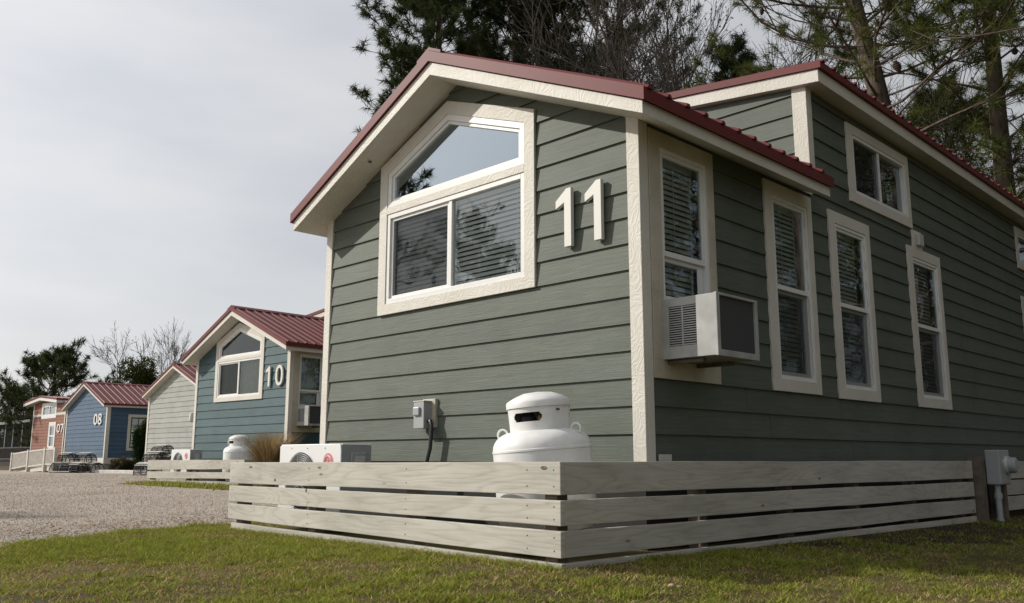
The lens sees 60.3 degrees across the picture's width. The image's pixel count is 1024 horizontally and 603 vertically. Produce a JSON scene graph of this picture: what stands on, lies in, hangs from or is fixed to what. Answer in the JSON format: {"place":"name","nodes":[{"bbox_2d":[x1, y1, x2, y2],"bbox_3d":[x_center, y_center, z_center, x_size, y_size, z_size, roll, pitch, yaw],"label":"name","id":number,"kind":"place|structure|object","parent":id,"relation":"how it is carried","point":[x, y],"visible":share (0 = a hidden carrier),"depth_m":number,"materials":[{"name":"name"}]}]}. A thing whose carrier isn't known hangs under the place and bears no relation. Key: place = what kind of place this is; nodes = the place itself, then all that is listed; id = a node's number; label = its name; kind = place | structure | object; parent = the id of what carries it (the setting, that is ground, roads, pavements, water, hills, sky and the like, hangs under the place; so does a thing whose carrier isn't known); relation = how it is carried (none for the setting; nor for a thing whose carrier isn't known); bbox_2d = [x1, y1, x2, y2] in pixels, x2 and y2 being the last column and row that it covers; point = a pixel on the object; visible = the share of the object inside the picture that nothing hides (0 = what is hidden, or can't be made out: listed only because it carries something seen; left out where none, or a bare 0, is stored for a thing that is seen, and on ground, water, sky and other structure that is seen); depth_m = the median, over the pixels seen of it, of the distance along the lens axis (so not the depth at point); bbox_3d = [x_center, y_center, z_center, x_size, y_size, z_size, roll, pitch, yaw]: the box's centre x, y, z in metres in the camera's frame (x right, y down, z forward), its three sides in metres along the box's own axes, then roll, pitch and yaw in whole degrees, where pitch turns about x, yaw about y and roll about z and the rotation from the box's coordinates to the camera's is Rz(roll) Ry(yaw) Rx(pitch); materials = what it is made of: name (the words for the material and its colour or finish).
{"place":"outdoors","nodes":[
{"label":"outdoors","id":0,"kind":"place"},
{"bbox_2d":[0,466,219,489],"bbox_3d":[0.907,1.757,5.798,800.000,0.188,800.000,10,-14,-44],"label":"ground","id":1,"kind":"structure","parent":0,"point":[8,468],"depth_m":49.97,"materials":[{"name":"soil"}]},
{"bbox_2d":[0,407,27,446],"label":"broadleaf tree","id":2,"kind":"object","parent":1,"relation":"on","point":[2,432],"visible":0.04,"depth_m":89.69,"materials":[{"name":"green plant"}]},
{"bbox_2d":[1,418,30,446],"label":"broadleaf tree","id":3,"kind":"object","parent":1,"relation":"on","point":[9,438],"visible":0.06,"depth_m":79.24,"materials":[{"name":"green plant"}]},
{"bbox_2d":[0,419,32,465],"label":"screened porch","id":4,"kind":"object","parent":1,"relation":"on","point":[5,454],"visible":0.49,"depth_m":66.42,"materials":[{"name":"wood"}]},
{"bbox_2d":[0,385,34,446],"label":"pine tree","id":5,"kind":"object","parent":1,"relation":"on","point":[11,402],"visible":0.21,"depth_m":83.70,"materials":[{"name":"green plant"}]},
{"bbox_2d":[23,395,69,466],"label":"cabin","id":6,"kind":"object","parent":1,"relation":"on","point":[48,413],"visible":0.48,"depth_m":55.14,"materials":[{"name":"orange paint"}]},
{"bbox_2d":[41,402,56,418],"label":"window","id":7,"kind":"structure","parent":6,"relation":"in","point":[50,408],"depth_m":55.31,"materials":[{"name":"white plastic"}]},
{"bbox_2d":[47,422,55,447],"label":"window","id":8,"kind":"structure","parent":6,"relation":"in","point":[51,433],"depth_m":54.60,"materials":[{"name":"white plastic"}]},
{"bbox_2d":[0,336,117,448],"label":"pine tree","id":9,"kind":"object","parent":1,"relation":"on","point":[63,361],"visible":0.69,"depth_m":59.91,"materials":[{"name":"green plant"}]},
{"bbox_2d":[61,381,149,469],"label":"cabin","id":10,"kind":"object","parent":1,"relation":"on","point":[103,419],"visible":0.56,"depth_m":40.94,"materials":[{"name":"blue paint"}]},
{"bbox_2d":[126,414,146,450],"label":"window","id":11,"kind":"structure","parent":10,"relation":"in","point":[133,420],"depth_m":40.61,"materials":[{"name":"white plastic"}]},
{"bbox_2d":[89,322,133,381],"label":"bare tree","id":12,"kind":"object","parent":1,"relation":"on","point":[107,349],"visible":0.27,"depth_m":66.47,"materials":[{"name":"plant"}]},
{"bbox_2d":[107,456,132,469],"bbox_3d":[-16.464,6.881,37.050,0.971,0.802,0.919,10,-14,-44],"label":"shrub","id":13,"kind":"object","parent":1,"relation":"on","point":[114,464],"visible":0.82,"depth_m":36.92,"materials":[{"name":"green plant"}]},
{"bbox_2d":[121,460,136,469],"bbox_3d":[-15.990,6.923,37.025,0.706,0.710,0.845,-6,-12,32],"label":"shrub","id":14,"kind":"object","parent":1,"relation":"on","point":[125,465],"visible":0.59,"depth_m":36.83,"materials":[{"name":"green plant"}]},
{"bbox_2d":[105,355,159,384],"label":"broadleaf tree","id":15,"kind":"object","parent":1,"relation":"on","point":[141,373],"visible":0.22,"depth_m":58.02,"materials":[{"name":"green plant"}]},
{"bbox_2d":[130,419,146,468],"bbox_3d":[-15.167,5.980,36.171,0.934,2.460,0.952,2,-10,-12],"label":"arborvitae","id":16,"kind":"object","parent":1,"relation":"on","point":[139,439],"visible":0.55,"depth_m":35.99,"materials":[{"name":"green plant"}]},
{"bbox_2d":[126,322,185,377],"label":"bare tree","id":17,"kind":"object","parent":1,"relation":"on","point":[167,358],"visible":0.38,"depth_m":62.66,"materials":[{"name":"brown wood"}]},
{"bbox_2d":[136,317,190,376],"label":"bare tree","id":18,"kind":"object","parent":1,"relation":"on","point":[174,340],"visible":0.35,"depth_m":70.54,"materials":[{"name":"plant"}]},
{"bbox_2d":[141,362,196,471],"bbox_3d":[-9.688,5.032,36.651,5.174,4.302,9.460,-10,-14,43],"label":"cabin","id":19,"kind":"object","parent":1,"relation":"on","point":[169,392],"visible":0.23,"depth_m":33.79,"materials":[{"name":"grey paint"}]},
{"bbox_2d":[170,449,202,471],"bbox_3d":[-7.676,3.821,20.750,0.974,0.660,0.353,-10,-14,43],"label":"outdoor condenser","id":20,"kind":"object","parent":1,"relation":"on","point":[188,454],"visible":0.43,"depth_m":20.55,"materials":[{"name":"white metal"}]},
{"bbox_2d":[147,460,278,486],"bbox_3d":[-5.332,4.152,21.276,4.332,0.680,5.102,-9,-14,42],"label":"board fence","id":21,"kind":"object","parent":1,"relation":"on","point":[192,467],"visible":0.36,"depth_m":19.49,"materials":[{"name":"beige wood"}]},
{"bbox_2d":[222,435,252,480],"bbox_3d":[-6.009,3.428,19.358,0.658,0.998,0.658,10,-14,-44],"label":"gas tank","id":22,"kind":"object","parent":1,"relation":"on","point":[234,450],"visible":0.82,"depth_m":19.14,"materials":[{"name":"metal"}]},
{"bbox_2d":[181,305,324,481],"bbox_3d":[-2.456,2.778,24.770,4.731,4.704,12.145,-9,-14,42],"label":"cabin","id":23,"kind":"object","parent":1,"relation":"on","point":[260,369],"visible":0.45,"depth_m":20.57,"materials":[{"name":"teal paint"}]},
{"bbox_2d":[213,323,264,402],"bbox_3d":[-6.398,1.419,20.861,2.155,1.855,0.158,-9,-14,42],"label":"window","id":24,"kind":"structure","parent":23,"relation":"in","point":[243,374],"depth_m":20.83,"materials":[{"name":"white plastic"}]},
{"bbox_2d":[291,351,322,432],"bbox_3d":[-4.551,1.999,19.662,0.149,1.824,0.847,-9,-14,42],"label":"window","id":25,"kind":"structure","parent":23,"relation":"in","point":[307,382],"depth_m":19.68,"materials":[{"name":"white plastic"}]},
{"bbox_2d":[296,394,320,427],"bbox_3d":[-4.373,2.386,19.384,0.504,0.760,0.589,-9,-14,42],"label":"window air conditioner","id":26,"kind":"object","parent":23,"relation":"attached to","point":[308,415],"depth_m":19.14,"materials":[{"name":"white plastic"}]},
{"bbox_2d":[348,0,536,133],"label":"pine tree","id":27,"kind":"object","parent":1,"relation":"on","point":[435,14],"visible":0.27,"depth_m":30.67,"materials":[{"name":"green plant"}]},
{"bbox_2d":[451,0,603,74],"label":"pine tree","id":28,"kind":"object","parent":1,"relation":"on","point":[502,9],"visible":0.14,"depth_m":33.56,"materials":[{"name":"green plant"}]},
{"bbox_2d":[498,0,655,85],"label":"pine tree","id":29,"kind":"object","parent":1,"relation":"on","point":[553,37],"visible":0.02,"depth_m":37.31,"materials":[{"name":"green plant"}]},
{"bbox_2d":[477,0,714,92],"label":"bare tree","id":30,"kind":"object","parent":1,"relation":"on","point":[533,29],"visible":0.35,"depth_m":28.17,"materials":[{"name":"plant"}]},
{"bbox_2d":[540,0,706,91],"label":"bare tree","id":31,"kind":"object","parent":1,"relation":"on","point":[573,17],"visible":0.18,"depth_m":32.87,"materials":[{"name":"brown plant"}]},
{"bbox_2d":[555,0,741,92],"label":"bare tree","id":32,"kind":"object","parent":1,"relation":"on","point":[638,77],"visible":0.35,"depth_m":27.27,"materials":[{"name":"brown wood"}]},
{"bbox_2d":[604,0,767,92],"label":"bare tree","id":33,"kind":"object","parent":1,"relation":"on","point":[657,75],"visible":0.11,"depth_m":28.02,"materials":[{"name":"brown wood"}]},
{"bbox_2d":[694,30,773,83],"bbox_3d":[7.800,-2.029,30.811,6.163,16.181,6.228,5,-11,-24],"label":"pine tree","id":34,"kind":"object","parent":1,"relation":"on","point":[740,42],"visible":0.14,"depth_m":31.37,"materials":[{"name":"green plant"}]},
{"bbox_2d":[601,0,962,137],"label":"bare tree","id":35,"kind":"object","parent":1,"relation":"on","point":[794,58],"visible":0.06,"depth_m":30.46,"materials":[{"name":"plant"}]},
{"bbox_2d":[679,0,1023,136],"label":"pine tree","id":36,"kind":"object","parent":1,"relation":"on","point":[877,88],"visible":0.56,"depth_m":20.42,"materials":[{"name":"green plant"}]},
{"bbox_2d":[798,0,1023,202],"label":"pine tree","id":37,"kind":"object","parent":1,"relation":"on","point":[997,137],"visible":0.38,"depth_m":20.24,"materials":[{"name":"green plant"}]},
{"bbox_2d":[825,20,1023,196],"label":"bare tree","id":38,"kind":"object","parent":1,"relation":"on","point":[863,81],"visible":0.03,"depth_m":25.30,"materials":[{"name":"brown plant"}]},
{"bbox_2d":[900,63,1023,200],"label":"pine tree","id":39,"kind":"object","parent":1,"relation":"on","point":[919,98],"visible":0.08,"depth_m":28.61,"materials":[{"name":"green plant"}]},
{"bbox_2d":[0,470,277,545],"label":"gravel lot","id":40,"kind":"structure","parent":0,"point":[8,472],"depth_m":11.98,"materials":[{"name":"grey gravel"}]},
{"bbox_2d":[9,447,90,471],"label":"ramp","id":41,"kind":"structure","parent":40,"relation":"on","point":[28,459],"depth_m":37.75,"materials":[{"name":"paint"}]},
{"bbox_2d":[48,462,77,472],"bbox_3d":[-18.144,6.735,35.678,0.970,0.462,0.551,-2,-25,11],"label":"lobster trap","id":42,"kind":"object","parent":40,"relation":"on","point":[61,464],"visible":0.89,"depth_m":35.68,"materials":[{"name":"metal"}]},
{"bbox_2d":[57,452,78,461],"bbox_3d":[-18.399,6.485,36.484,0.970,0.462,0.551,-9,-11,41],"label":"lobster trap","id":43,"kind":"object","parent":42,"relation":"on","point":[66,453],"visible":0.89,"depth_m":36.38,"materials":[{"name":"metal"}]},
{"bbox_2d":[65,462,89,472],"bbox_3d":[-17.457,6.681,35.397,0.970,0.462,0.551,-8,-4,39],"label":"lobster trap","id":44,"kind":"object","parent":40,"relation":"on","point":[79,464],"visible":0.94,"depth_m":35.28,"materials":[{"name":"metal"}]},
{"bbox_2d":[82,462,104,472],"bbox_3d":[-17.007,6.754,35.825,0.551,0.462,0.970,10,-14,-44],"label":"lobster trap","id":45,"kind":"object","parent":40,"relation":"on","point":[94,463],"visible":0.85,"depth_m":35.67,"materials":[{"name":"metal"}]},
{"bbox_2d":[74,452,97,463],"bbox_3d":[-17.562,6.451,36.292,0.970,0.462,0.551,-8,-13,39],"label":"lobster trap","id":46,"kind":"object","parent":45,"relation":"on","point":[91,459],"visible":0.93,"depth_m":36.22,"materials":[{"name":"metal"}]},
{"bbox_2d":[92,470,146,473],"bbox_3d":[-15.400,6.696,34.598,3.646,0.150,0.140,-7,-12,33],"label":"landscape timber","id":47,"kind":"object","parent":40,"relation":"on","point":[113,471],"visible":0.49,"depth_m":34.55,"materials":[{"name":"beige wood"}]},
{"bbox_2d":[133,462,161,474],"bbox_3d":[-12.655,5.811,30.577,0.970,0.462,0.551,-7,-1,36],"label":"lobster trap","id":48,"kind":"object","parent":40,"relation":"on","point":[145,464],"visible":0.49,"depth_m":30.57,"materials":[{"name":"metal"}]},
{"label":"lobster trap","id":49,"kind":"object","parent":40,"relation":"on","visible":0},
{"bbox_2d":[142,451,169,464],"bbox_3d":[-12.760,5.596,31.565,0.970,0.462,0.551,-8,-7,39],"label":"lobster trap","id":50,"kind":"object","parent":49,"relation":"on","point":[154,453],"visible":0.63,"depth_m":31.45,"materials":[{"name":"metal"}]},
{"bbox_2d":[151,444,173,457],"bbox_3d":[-12.665,5.417,31.935,0.551,0.462,0.970,14,-17,-43],"label":"lobster trap","id":51,"kind":"object","parent":50,"relation":"on","point":[162,446],"visible":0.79,"depth_m":31.84,"materials":[{"name":"metal"}]},
{"bbox_2d":[233,428,303,486],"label":"ornamental grass","id":52,"kind":"object","parent":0,"point":[266,449],"depth_m":17.38,"materials":[{"name":"brown plant"}]},
{"bbox_2d":[0,479,1023,602],"bbox_3d":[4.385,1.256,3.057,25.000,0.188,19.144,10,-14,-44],"label":"lawn","id":53,"kind":"structure","parent":0,"point":[551,593],"depth_m":4.84,"materials":[{"name":"green plant"}]},
{"bbox_2d":[278,444,370,514],"bbox_3d":[-1.614,1.555,7.534,0.353,0.660,0.974,10,-14,-44],"label":"outdoor condenser","id":54,"kind":"object","parent":53,"relation":"on","point":[358,453],"visible":0.29,"depth_m":7.32,"materials":[{"name":"white metal"}]},
{"bbox_2d":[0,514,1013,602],"bbox_3d":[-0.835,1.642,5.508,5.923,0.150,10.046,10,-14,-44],"label":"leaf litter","id":55,"kind":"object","parent":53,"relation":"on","point":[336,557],"visible":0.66,"depth_m":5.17,"materials":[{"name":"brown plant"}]},
{"bbox_2d":[492,392,595,529],"bbox_3d":[0.208,1.091,5.785,0.658,0.998,0.658,5,-14,-45],"label":"gas tank","id":56,"kind":"object","parent":53,"relation":"on","point":[542,429],"visible":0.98,"depth_m":5.61,"materials":[{"name":"metal"}]},
{"bbox_2d":[228,461,976,569],"bbox_3d":[1.284,1.920,8.560,6.689,0.750,3.850,10,-14,-44],"label":"board fence","id":57,"kind":"object","parent":53,"relation":"on","point":[556,512],"visible":0.89,"depth_m":6.01,"materials":[{"name":"wood"}]},
{"bbox_2d":[290,47,1023,550],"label":"cabin","id":58,"kind":"object","parent":53,"relation":"on","point":[500,235],"visible":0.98,"depth_m":7.87,"materials":[{"name":"green paint"}]},
{"bbox_2d":[413,399,437,461],"bbox_3d":[-0.770,1.246,7.467,0.226,0.845,0.230,10,-14,-44],"label":"disconnect box","id":59,"kind":"object","parent":58,"relation":"attached to","point":[425,413],"visible":0.89,"depth_m":7.52,"materials":[{"name":"grey plastic"}]},
{"bbox_2d":[377,101,535,315],"bbox_3d":[-0.500,-0.893,7.789,0.136,1.855,2.052,10,-14,-44],"label":"window","id":60,"kind":"structure","parent":58,"relation":"in","point":[520,171],"depth_m":7.69,"materials":[{"name":"white plastic"}]},
{"bbox_2d":[647,127,721,384],"bbox_3d":[1.235,-0.311,6.597,0.847,1.824,0.154,10,-14,-44],"label":"window","id":61,"kind":"structure","parent":58,"relation":"in","point":[663,150],"depth_m":6.63,"materials":[{"name":"white plastic"}]},
{"bbox_2d":[662,270,759,367],"bbox_3d":[1.408,0.075,6.312,0.589,0.760,0.504,10,-14,-44],"label":"window air conditioner","id":62,"kind":"object","parent":58,"relation":"attached to","point":[712,329],"depth_m":6.10,"materials":[{"name":"white plastic"}]},
{"bbox_2d":[761,178,822,394],"bbox_3d":[2.403,-0.105,7.740,0.853,1.815,0.154,10,-14,-44],"label":"window","id":63,"kind":"structure","parent":58,"relation":"in","point":[778,198],"depth_m":7.81,"materials":[{"name":"white plastic"}]},
{"bbox_2d":[826,209,881,402],"bbox_3d":[3.273,0.066,8.589,0.905,1.798,0.154,10,-14,-44],"label":"window","id":64,"kind":"structure","parent":58,"relation":"in","point":[839,226],"depth_m":8.67,"materials":[{"name":"white plastic"}]},
{"bbox_2d":[844,121,912,228],"bbox_3d":[3.906,-1.316,9.419,1.568,0.831,0.079,10,-14,-44],"label":"window","id":65,"kind":"structure","parent":58,"relation":"in","point":[853,135],"depth_m":9.41,"materials":[{"name":"white plastic"}]},
{"bbox_2d":[905,244,952,409],"bbox_3d":[4.628,0.313,9.914,0.962,1.775,0.154,10,-14,-44],"label":"window","id":66,"kind":"structure","parent":58,"relation":"in","point":[918,260],"depth_m":10.02,"materials":[{"name":"white plastic"}]},
{"bbox_2d":[1013,226,1023,270],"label":"window","id":67,"kind":"structure","parent":58,"relation":"in","point":[1019,244],"depth_m":12.75,"materials":[{"name":"white plastic"}]},
{"bbox_2d":[1020,296,1023,327],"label":"window","id":68,"kind":"structure","parent":58,"relation":"in","point":[1022,297],"depth_m":12.50,"materials":[{"name":"white plastic"}]},
{"bbox_2d":[738,516,1023,550],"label":"soil strip","id":69,"kind":"object","parent":53,"relation":"on","point":[943,529],"visible":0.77,"depth_m":7.73,"materials":[{"name":"brown soil"}]},
{"bbox_2d":[792,0,1023,84],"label":"pine tree","id":70,"kind":"object","parent":53,"relation":"on","point":[897,66],"visible":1,"depth_m":12.51,"materials":[{"name":"green plant"}]},
{"bbox_2d":[966,457,989,520],"bbox_3d":[5.096,2.093,9.627,0.140,0.780,0.140,10,-14,-44],"label":"wooden post","id":71,"kind":"object","parent":53,"relation":"on","point":[980,497],"visible":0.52,"depth_m":9.58,"materials":[{"name":"brown wood"}]},
{"bbox_2d":[984,450,1018,520],"bbox_3d":[5.428,2.092,9.691,0.340,0.905,0.260,10,-14,-44],"label":"electric meter","id":72,"kind":"object","parent":53,"relation":"on","point":[1001,466],"visible":0.94,"depth_m":9.66,"materials":[{"name":"grey metal"}]},
{"bbox_2d":[989,461,1023,517],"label":"board fence","id":73,"kind":"object","parent":53,"relation":"on","point":[1015,487],"visible":0.26,"depth_m":10.50,"materials":[{"name":"grey wood"}]},
{"bbox_2d":[0,0,1023,431],"label":"sky","id":74,"kind":"structure","parent":0,"point":[157,157],"materials":[{"name":"grey"}]}
]}

